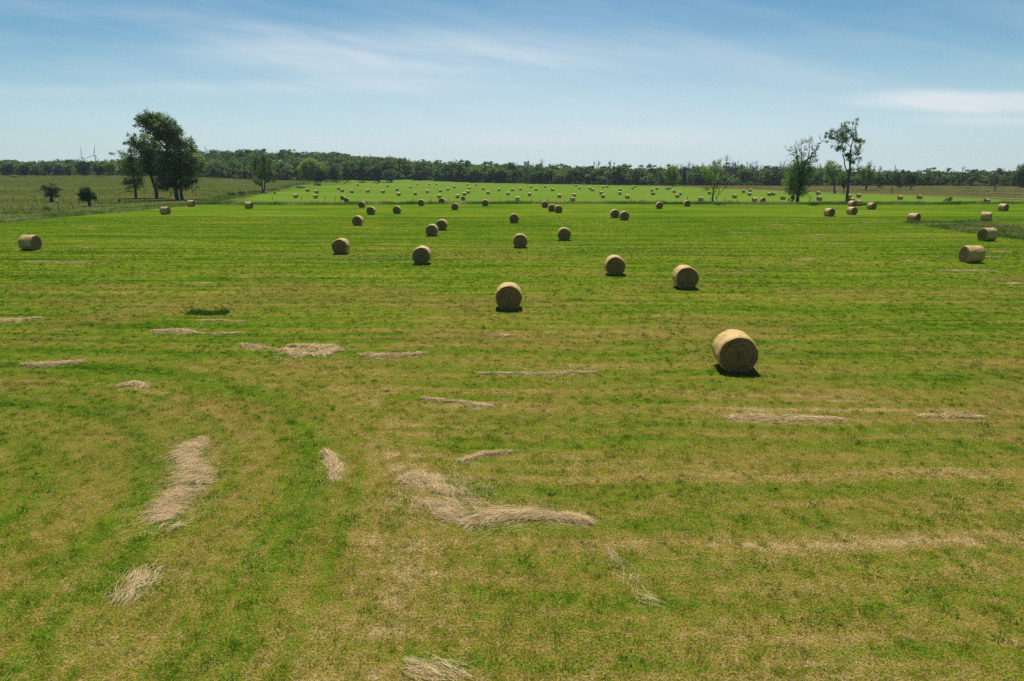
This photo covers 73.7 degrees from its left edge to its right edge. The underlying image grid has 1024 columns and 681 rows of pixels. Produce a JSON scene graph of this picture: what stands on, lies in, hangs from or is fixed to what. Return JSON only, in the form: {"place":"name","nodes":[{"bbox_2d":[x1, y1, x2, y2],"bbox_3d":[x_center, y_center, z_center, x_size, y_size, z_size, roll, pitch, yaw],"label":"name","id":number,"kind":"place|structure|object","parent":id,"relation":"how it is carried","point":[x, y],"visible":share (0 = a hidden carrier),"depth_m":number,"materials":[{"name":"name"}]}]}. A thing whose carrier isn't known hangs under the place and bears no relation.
{"place":"outdoors","nodes":[
{"label":"outdoors","id":0,"kind":"place"},
{"bbox_2d":[0,201,205,222],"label":"verge grass","id":1,"kind":"structure","parent":0,"point":[78,213],"depth_m":128.82,"materials":[{"name":"green plant"}]},
{"bbox_2d":[18,215,996,375],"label":"stubble grass","id":2,"kind":"structure","parent":0,"point":[607,274],"depth_m":57.34,"materials":[{"name":"plant"}]},
{"bbox_2d":[0,171,1023,680],"bbox_3d":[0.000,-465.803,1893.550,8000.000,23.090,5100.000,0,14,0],"label":"ground","id":3,"kind":"structure","parent":0,"point":[636,193],"depth_m":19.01,"materials":[{"name":"green plant"}]},
{"bbox_2d":[0,163,14,175],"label":"tree","id":4,"kind":"object","parent":3,"relation":"on","point":[7,169],"visible":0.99,"depth_m":521.04,"materials":[{"name":"green plant"}]},
{"bbox_2d":[0,316,41,323],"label":"loose hay","id":5,"kind":"object","parent":3,"relation":"on","point":[9,319],"visible":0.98,"depth_m":34.84,"materials":[{"name":"plant"}]},
{"bbox_2d":[14,165,29,176],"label":"tree","id":6,"kind":"object","parent":3,"relation":"on","point":[23,169],"visible":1,"depth_m":494.82,"materials":[{"name":"green plant"}]},
{"bbox_2d":[17,234,42,249],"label":"hay bale","id":7,"kind":"object","parent":3,"relation":"on","point":[30,242],"visible":1,"depth_m":66.40,"materials":[{"name":"plant"}]},
{"bbox_2d":[34,183,62,201],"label":"thorn tree","id":8,"kind":"object","parent":3,"relation":"on","point":[50,193],"visible":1,"depth_m":176.82,"materials":[{"name":"green plant"}]},
{"bbox_2d":[43,163,53,175],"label":"tree","id":9,"kind":"object","parent":3,"relation":"on","point":[47,171],"visible":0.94,"depth_m":577.36,"materials":[{"name":"green plant"}]},
{"bbox_2d":[19,358,86,371],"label":"loose hay","id":10,"kind":"object","parent":3,"relation":"on","point":[57,362],"visible":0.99,"depth_m":26.88,"materials":[{"name":"plant"}]},
{"bbox_2d":[52,164,63,175],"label":"tree","id":11,"kind":"object","parent":3,"relation":"on","point":[59,168],"visible":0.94,"depth_m":563.05,"materials":[{"name":"green plant"}]},
{"bbox_2d":[63,164,74,175],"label":"tree","id":12,"kind":"object","parent":3,"relation":"on","point":[67,169],"visible":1,"depth_m":540.37,"materials":[{"name":"green plant"}]},
{"bbox_2d":[10,197,149,210],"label":"wire fence","id":13,"kind":"object","parent":3,"relation":"on","point":[72,206],"visible":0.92,"depth_m":145.17,"materials":[{"name":"grey metal"}]},
{"bbox_2d":[74,161,92,175],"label":"tree","id":14,"kind":"object","parent":3,"relation":"on","point":[83,167],"visible":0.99,"depth_m":557.42,"materials":[{"name":"green plant"}]},
{"bbox_2d":[77,186,97,205],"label":"tree","id":15,"kind":"object","parent":3,"relation":"on","point":[86,194],"visible":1,"depth_m":154.73,"materials":[{"name":"green plant"}]},
{"bbox_2d":[91,162,106,176],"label":"tree","id":16,"kind":"object","parent":3,"relation":"on","point":[97,169],"visible":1,"depth_m":486.49,"materials":[{"name":"green plant"}]},
{"bbox_2d":[101,158,116,175],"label":"tree","id":17,"kind":"object","parent":3,"relation":"on","point":[109,166],"visible":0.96,"depth_m":542.31,"materials":[{"name":"green plant"}]},
{"bbox_2d":[115,165,124,175],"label":"tree","id":18,"kind":"object","parent":3,"relation":"on","point":[118,170],"visible":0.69,"depth_m":542.32,"materials":[{"name":"green plant"}]},
{"bbox_2d":[28,558,213,607],"bbox_3d":[-7.187,4.392,12.622,3.352,0.161,1.473,5,15,21],"label":"loose hay","id":19,"kind":"object","parent":3,"relation":"on","point":[132,591],"visible":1,"depth_m":12.44,"materials":[{"name":"plant"}]},
{"bbox_2d":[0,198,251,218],"bbox_3d":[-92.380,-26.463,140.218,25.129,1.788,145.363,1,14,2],"label":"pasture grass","id":20,"kind":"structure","parent":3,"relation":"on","point":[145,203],"depth_m":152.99,"materials":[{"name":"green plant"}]},
{"bbox_2d":[108,147,147,197],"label":"tree","id":21,"kind":"object","parent":3,"relation":"on","point":[133,165],"visible":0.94,"depth_m":209.18,"materials":[{"name":"green plant"}]},
{"bbox_2d":[108,380,157,390],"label":"loose hay","id":22,"kind":"object","parent":3,"relation":"on","point":[141,384],"visible":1,"depth_m":24.18,"materials":[{"name":"plant"}]},
{"bbox_2d":[122,131,172,197],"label":"tree","id":23,"kind":"object","parent":3,"relation":"on","point":[143,148],"visible":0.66,"depth_m":206.91,"materials":[{"name":"green plant"}]},
{"bbox_2d":[159,207,170,214],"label":"hay bale","id":24,"kind":"object","parent":3,"relation":"on","point":[164,210],"visible":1,"depth_m":125.11,"materials":[{"name":"plant"}]},
{"bbox_2d":[132,109,206,199],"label":"tree","id":25,"kind":"object","parent":3,"relation":"on","point":[158,126],"visible":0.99,"depth_m":190.90,"materials":[{"name":"green plant"}]},
{"bbox_2d":[0,175,353,215],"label":"meadow tussocks","id":26,"kind":"object","parent":3,"relation":"on","point":[103,186],"visible":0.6,"depth_m":319.07,"materials":[{"name":"green plant"}]},
{"bbox_2d":[149,322,212,335],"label":"loose hay","id":27,"kind":"object","parent":3,"relation":"on","point":[182,330],"visible":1,"depth_m":32.35,"materials":[{"name":"plant"}]},
{"bbox_2d":[186,200,195,206],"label":"hay bale","id":28,"kind":"object","parent":3,"relation":"on","point":[191,203],"visible":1,"depth_m":156.60,"materials":[{"name":"plant"}]},
{"bbox_2d":[92,435,305,540],"bbox_3d":[-7.813,3.298,17.116,4.928,0.228,5.892,-7,15,-26],"label":"loose hay","id":29,"kind":"object","parent":3,"relation":"on","point":[178,491],"visible":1,"depth_m":16.52,"materials":[{"name":"plant"}]},
{"bbox_2d":[183,307,230,314],"bbox_3d":[-16.305,-1.575,36.519,2.539,0.346,1.177,0,14,0],"label":"weed clump","id":30,"kind":"object","parent":3,"relation":"on","point":[195,311],"visible":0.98,"depth_m":36.37,"materials":[{"name":"green plant"}]},
{"bbox_2d":[208,166,221,178],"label":"tree","id":31,"kind":"object","parent":3,"relation":"on","point":[213,171],"visible":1,"depth_m":497.08,"materials":[{"name":"green plant"}]},
{"bbox_2d":[195,318,245,322],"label":"loose hay","id":32,"kind":"object","parent":3,"relation":"on","point":[215,319],"visible":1,"depth_m":34.75,"materials":[{"name":"plant"}]},
{"bbox_2d":[196,331,249,335],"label":"loose hay","id":33,"kind":"object","parent":3,"relation":"on","point":[215,332],"visible":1,"depth_m":32.01,"materials":[{"name":"plant"}]},
{"bbox_2d":[244,202,252,208],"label":"hay bale","id":34,"kind":"object","parent":3,"relation":"on","point":[248,205],"visible":1,"depth_m":148.29,"materials":[{"name":"plant"}]},
{"bbox_2d":[231,341,271,351],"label":"loose hay","id":35,"kind":"object","parent":3,"relation":"on","point":[250,345],"visible":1,"depth_m":29.63,"materials":[{"name":"plant"}]},
{"bbox_2d":[245,152,278,191],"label":"tree","id":36,"kind":"object","parent":3,"relation":"on","point":[256,167],"visible":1,"depth_m":292.51,"materials":[{"name":"green plant"}]},
{"bbox_2d":[195,178,331,200],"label":"margin grass","id":37,"kind":"structure","parent":3,"relation":"on","point":[220,197],"depth_m":273.90,"materials":[{"name":"green plant"}]},
{"bbox_2d":[295,156,325,180],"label":"tree","id":38,"kind":"object","parent":3,"relation":"on","point":[309,167],"visible":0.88,"depth_m":564.04,"materials":[{"name":"green plant"}]},
{"bbox_2d":[246,341,375,388],"bbox_3d":[-8.328,0.531,28.391,4.616,0.204,9.394,0,14,0],"label":"loose hay","id":39,"kind":"object","parent":3,"relation":"on","point":[328,348],"visible":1,"depth_m":28.86,"materials":[{"name":"plant"}]},
{"bbox_2d":[313,168,327,182],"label":"tree","id":40,"kind":"object","parent":3,"relation":"on","point":[319,175],"visible":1,"depth_m":488.08,"materials":[{"name":"green plant"}]},
{"bbox_2d":[296,448,367,483],"bbox_3d":[-4.545,3.209,17.462,1.948,0.189,2.128,4,14,16],"label":"loose hay","id":41,"kind":"object","parent":3,"relation":"on","point":[329,454],"visible":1,"depth_m":17.55,"materials":[{"name":"plant"}]},
{"bbox_2d":[325,163,342,181],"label":"tree","id":42,"kind":"object","parent":3,"relation":"on","point":[333,171],"visible":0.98,"depth_m":567.29,"materials":[{"name":"green plant"}]},
{"bbox_2d":[331,238,349,253],"bbox_3d":[-16.020,-8.882,64.025,1.566,1.545,1.560,0,14,0],"label":"hay bale","id":43,"kind":"object","parent":3,"relation":"on","point":[341,245],"visible":1,"depth_m":63.39,"materials":[{"name":"plant"}]},
{"bbox_2d":[341,162,352,177],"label":"tree","id":44,"kind":"object","parent":3,"relation":"on","point":[347,172],"visible":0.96,"depth_m":586.14,"materials":[{"name":"green plant"}]},
{"bbox_2d":[351,215,363,225],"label":"hay bale","id":45,"kind":"object","parent":3,"relation":"on","point":[357,220],"visible":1,"depth_m":98.43,"materials":[{"name":"plant"}]},
{"bbox_2d":[356,162,366,181],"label":"tree","id":46,"kind":"object","parent":3,"relation":"on","point":[361,171],"visible":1,"depth_m":587.26,"materials":[{"name":"green plant"}]},
{"bbox_2d":[366,206,375,214],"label":"hay bale","id":47,"kind":"object","parent":3,"relation":"on","point":[370,210],"visible":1,"depth_m":124.30,"materials":[{"name":"plant"}]},
{"bbox_2d":[372,164,382,181],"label":"tree","id":48,"kind":"object","parent":3,"relation":"on","point":[376,171],"visible":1,"depth_m":593.45,"materials":[{"name":"green plant"}]},
{"bbox_2d":[381,169,394,181],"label":"tree","id":49,"kind":"object","parent":3,"relation":"on","point":[386,175],"visible":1,"depth_m":595.41,"materials":[{"name":"green plant"}]},
{"bbox_2d":[357,343,429,366],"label":"loose hay","id":50,"kind":"object","parent":3,"relation":"on","point":[384,355],"visible":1,"depth_m":28.14,"materials":[{"name":"plant"}]},
{"bbox_2d":[393,205,401,213],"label":"hay bale","id":51,"kind":"object","parent":3,"relation":"on","point":[397,209],"visible":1,"depth_m":127.58,"materials":[{"name":"plant"}]},
{"bbox_2d":[411,245,431,264],"bbox_3d":[-7.481,-7.127,56.768,1.592,1.555,1.534,0,14,0],"label":"hay bale","id":52,"kind":"object","parent":3,"relation":"on","point":[421,254],"visible":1,"depth_m":56.13,"materials":[{"name":"plant"}]},
{"bbox_2d":[299,457,558,547],"bbox_3d":[-1.793,3.473,16.369,6.994,0.200,3.710,-6,15,-22],"label":"loose hay","id":53,"kind":"object","parent":3,"relation":"on","point":[420,477],"visible":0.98,"depth_m":16.15,"materials":[{"name":"plant"}]},
{"bbox_2d":[425,224,438,235],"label":"hay bale","id":54,"kind":"object","parent":3,"relation":"on","point":[431,230],"visible":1,"depth_m":82.27,"materials":[{"name":"plant"}]},
{"bbox_2d":[436,219,447,230],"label":"hay bale","id":55,"kind":"object","parent":3,"relation":"on","point":[442,224],"visible":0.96,"depth_m":90.71,"materials":[{"name":"plant"}]},
{"bbox_2d":[397,612,510,680],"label":"loose hay","id":56,"kind":"object","parent":3,"relation":"on","point":[413,661],"visible":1,"depth_m":10.31,"materials":[{"name":"plant"}]},
{"bbox_2d":[419,395,496,409],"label":"loose hay","id":57,"kind":"object","parent":3,"relation":"on","point":[483,404],"visible":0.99,"depth_m":22.35,"materials":[{"name":"plant"}]},
{"bbox_2d":[451,448,514,463],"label":"loose hay","id":58,"kind":"object","parent":3,"relation":"on","point":[471,457],"visible":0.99,"depth_m":18.20,"materials":[{"name":"plant"}]},
{"bbox_2d":[489,332,514,336],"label":"loose hay","id":59,"kind":"object","parent":3,"relation":"on","point":[496,334],"visible":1,"depth_m":31.57,"materials":[{"name":"plant"}]},
{"bbox_2d":[272,195,737,202],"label":"wire fence","id":60,"kind":"object","parent":3,"relation":"on","point":[543,200],"visible":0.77,"depth_m":209.57,"materials":[{"name":"grey metal"}]},
{"bbox_2d":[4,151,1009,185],"bbox_3d":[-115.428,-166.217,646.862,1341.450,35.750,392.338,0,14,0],"label":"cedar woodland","id":61,"kind":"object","parent":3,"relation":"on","point":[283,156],"visible":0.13,"depth_m":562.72,"materials":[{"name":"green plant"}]},
{"bbox_2d":[495,282,521,309],"bbox_3d":[-0.179,-2.502,37.900,1.546,1.525,1.560,0,14,0],"label":"hay bale","id":62,"kind":"object","parent":3,"relation":"on","point":[508,295],"visible":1,"depth_m":37.26,"materials":[{"name":"plant"}]},
{"bbox_2d":[0,148,1020,185],"bbox_3d":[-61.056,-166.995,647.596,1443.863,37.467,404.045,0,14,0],"label":"woodland","id":63,"kind":"object","parent":3,"relation":"on","point":[460,170],"depth_m":584.82,"materials":[{"name":"green plant"}]},
{"bbox_2d":[1,243,1019,664],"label":"weeds","id":64,"kind":"object","parent":3,"relation":"on","point":[949,495],"visible":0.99,"depth_m":14.92,"materials":[{"name":"green plant"}]},
{"bbox_2d":[425,485,598,599],"bbox_3d":[-0.587,3.871,14.715,4.275,0.220,4.140,10,17,36],"label":"loose hay","id":65,"kind":"object","parent":3,"relation":"on","point":[541,514],"visible":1,"depth_m":14.85,"materials":[{"name":"plant"}]},
{"bbox_2d":[509,214,518,222],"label":"hay bale","id":66,"kind":"object","parent":3,"relation":"on","point":[513,218],"visible":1,"depth_m":104.52,"materials":[{"name":"plant"}]},
{"bbox_2d":[513,233,527,247],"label":"hay bale","id":67,"kind":"object","parent":3,"relation":"on","point":[520,240],"visible":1,"depth_m":68.88,"materials":[{"name":"plant"}]},
{"bbox_2d":[474,366,596,377],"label":"loose hay","id":68,"kind":"object","parent":3,"relation":"on","point":[539,372],"visible":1,"depth_m":25.63,"materials":[{"name":"plant"}]},
{"bbox_2d":[554,205,562,212],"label":"hay bale","id":69,"kind":"object","parent":3,"relation":"on","point":[558,209],"visible":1,"depth_m":129.00,"materials":[{"name":"plant"}]},
{"bbox_2d":[557,227,570,240],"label":"hay bale","id":70,"kind":"object","parent":3,"relation":"on","point":[563,233],"visible":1,"depth_m":76.91,"materials":[{"name":"plant"}]},
{"bbox_2d":[196,199,1023,204],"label":"ditch grass","id":71,"kind":"structure","parent":3,"relation":"on","point":[821,202],"depth_m":167.15,"materials":[{"name":"green plant"}]},
{"bbox_2d":[604,254,625,275],"bbox_3d":[7.612,-5.583,50.559,1.535,1.519,1.561,1,14,3],"label":"hay bale","id":72,"kind":"object","parent":3,"relation":"on","point":[614,265],"visible":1,"depth_m":49.93,"materials":[{"name":"plant"}]},
{"bbox_2d":[610,209,619,217],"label":"hay bale","id":73,"kind":"object","parent":3,"relation":"on","point":[614,213],"visible":1,"depth_m":115.94,"materials":[{"name":"plant"}]},
{"bbox_2d":[619,211,628,219],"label":"hay bale","id":74,"kind":"object","parent":3,"relation":"on","point":[623,215],"visible":1,"depth_m":110.28,"materials":[{"name":"plant"}]},
{"bbox_2d":[598,550,663,608],"bbox_3d":[2.175,4.388,12.656,1.140,0.162,2.050,0,14,0],"label":"loose hay","id":75,"kind":"object","parent":3,"relation":"on","point":[615,555],"visible":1,"depth_m":12.54,"materials":[{"name":"plant"}]},
{"bbox_2d":[663,165,679,186],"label":"tree","id":76,"kind":"object","parent":3,"relation":"on","point":[671,174],"visible":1,"depth_m":460.59,"materials":[{"name":"green plant"}]},
{"bbox_2d":[682,168,686,186],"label":"tree","id":77,"kind":"object","parent":3,"relation":"on","point":[684,177],"visible":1,"depth_m":448.99,"materials":[{"name":"green plant"}]},
{"bbox_2d":[672,264,699,288],"bbox_3d":[11.318,-4.192,44.686,1.614,1.541,1.566,0,14,2],"label":"hay bale","id":78,"kind":"object","parent":3,"relation":"on","point":[685,277],"visible":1,"depth_m":44.07,"materials":[{"name":"plant"}]},
{"bbox_2d":[700,158,725,200],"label":"tree","id":79,"kind":"object","parent":3,"relation":"on","point":[712,169],"visible":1,"depth_m":213.22,"materials":[{"name":"green plant"}]},
{"bbox_2d":[723,154,730,188],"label":"dead tree","id":80,"kind":"object","parent":3,"relation":"on","point":[726,168],"visible":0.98,"depth_m":398.31,"materials":[{"name":"grey wood"}]},
{"bbox_2d":[712,328,759,372],"bbox_3d":[8.557,0.369,26.188,1.571,1.535,1.534,1,14,6],"label":"hay bale","id":81,"kind":"object","parent":3,"relation":"on","point":[734,350],"visible":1,"depth_m":25.58,"materials":[{"name":"plant"}]},
{"bbox_2d":[722,402,848,435],"bbox_3d":[8.286,2.430,20.651,3.854,0.197,2.689,6,15,23],"label":"loose hay","id":82,"kind":"object","parent":3,"relation":"on","point":[762,417],"visible":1,"depth_m":20.86,"materials":[{"name":"plant"}]},
{"bbox_2d":[780,136,824,201],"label":"tree","id":83,"kind":"object","parent":3,"relation":"on","point":[800,181],"visible":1,"depth_m":206.44,"materials":[{"name":"green plant"}]},
{"bbox_2d":[824,208,835,215],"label":"hay bale","id":84,"kind":"object","parent":3,"relation":"on","point":[829,212],"visible":0.99,"depth_m":119.59,"materials":[{"name":"plant"}]},
{"bbox_2d":[822,160,845,192],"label":"tree","id":85,"kind":"object","parent":3,"relation":"on","point":[831,175],"visible":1,"depth_m":308.94,"materials":[{"name":"green plant"}]},
{"bbox_2d":[838,177,846,193],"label":"tree","id":86,"kind":"object","parent":3,"relation":"on","point":[844,182],"visible":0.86,"depth_m":302.30,"materials":[{"name":"green plant"}]},
{"bbox_2d":[824,118,865,201],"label":"tree","id":87,"kind":"object","parent":3,"relation":"on","point":[840,135],"visible":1,"depth_m":206.13,"materials":[{"name":"green plant"}]},
{"bbox_2d":[846,207,857,214],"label":"hay bale","id":88,"kind":"object","parent":3,"relation":"on","point":[851,210],"visible":1,"depth_m":124.32,"materials":[{"name":"plant"}]},
{"bbox_2d":[847,201,856,206],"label":"hay bale","id":89,"kind":"object","parent":3,"relation":"on","point":[852,204],"visible":0.92,"depth_m":154.36,"materials":[{"name":"plant"}]},
{"bbox_2d":[854,163,878,189],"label":"tree","id":90,"kind":"object","parent":3,"relation":"on","point":[867,173],"visible":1,"depth_m":361.28,"materials":[{"name":"green plant"}]},
{"bbox_2d":[866,202,876,209],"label":"hay bale","id":91,"kind":"object","parent":3,"relation":"on","point":[872,206],"visible":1,"depth_m":144.37,"materials":[{"name":"plant"}]},
{"bbox_2d":[873,171,884,187],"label":"tree","id":92,"kind":"object","parent":3,"relation":"on","point":[878,178],"visible":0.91,"depth_m":425.10,"materials":[{"name":"green plant"}]},
{"bbox_2d":[734,185,1023,195],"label":"brown meadow tussocks","id":93,"kind":"object","parent":3,"relation":"on","point":[938,189],"visible":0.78,"depth_m":381.36,"materials":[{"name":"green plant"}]},
{"bbox_2d":[901,171,918,188],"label":"tree","id":94,"kind":"object","parent":3,"relation":"on","point":[910,177],"visible":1,"depth_m":384.46,"materials":[{"name":"green plant"}]},
{"bbox_2d":[906,213,921,221],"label":"hay bale","id":95,"kind":"object","parent":3,"relation":"on","point":[913,216],"visible":0.84,"depth_m":103.74,"materials":[{"name":"plant"}]},
{"bbox_2d":[914,409,987,424],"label":"loose hay","id":96,"kind":"object","parent":3,"relation":"on","point":[946,414],"visible":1,"depth_m":21.07,"materials":[{"name":"plant"}]},
{"bbox_2d":[903,219,1023,239],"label":"weed patch","id":97,"kind":"object","parent":3,"relation":"on","point":[1004,230],"visible":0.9,"depth_m":92.34,"materials":[{"name":"green plant"}]},
{"bbox_2d":[936,269,994,271],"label":"loose hay","id":98,"kind":"object","parent":3,"relation":"on","point":[965,270],"visible":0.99,"depth_m":52.61,"materials":[{"name":"plant"}]},
{"bbox_2d":[958,245,985,262],"bbox_3d":[38.734,-7.275,57.510,1.561,1.547,1.563,0,14,0],"label":"hay bale","id":99,"kind":"object","parent":3,"relation":"on","point":[971,253],"visible":0.99,"depth_m":57.00,"materials":[{"name":"plant"}]},
{"bbox_2d":[980,211,992,220],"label":"hay bale","id":100,"kind":"object","parent":3,"relation":"on","point":[985,216],"visible":0.98,"depth_m":106.33,"materials":[{"name":"plant"}]},
{"bbox_2d":[976,227,998,240],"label":"hay bale","id":101,"kind":"object","parent":3,"relation":"on","point":[986,234],"visible":0.99,"depth_m":75.52,"materials":[{"name":"plant"}]},
{"bbox_2d":[987,171,1000,190],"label":"tree","id":102,"kind":"object","parent":3,"relation":"on","point":[995,178],"visible":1,"depth_m":352.82,"materials":[{"name":"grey plant"}]},
{"bbox_2d":[997,204,1009,210],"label":"hay bale","id":103,"kind":"object","parent":3,"relation":"on","point":[1003,207],"visible":0.98,"depth_m":137.71,"materials":[{"name":"plant"}]},
{"bbox_2d":[1009,163,1023,187],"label":"tree","id":104,"kind":"object","parent":3,"relation":"on","point":[1019,173],"visible":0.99,"depth_m":424.11,"materials":[{"name":"green plant"}]},
{"bbox_2d":[0,0,1023,174],"label":"sky","id":105,"kind":"structure","parent":0,"point":[939,84],"materials":[{"name":"blue"}]},
{"bbox_2d":[754,190,1012,198],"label":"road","id":106,"kind":"structure","parent":0,"point":[897,194],"depth_m":272.90,"materials":[{"name":"grey"}]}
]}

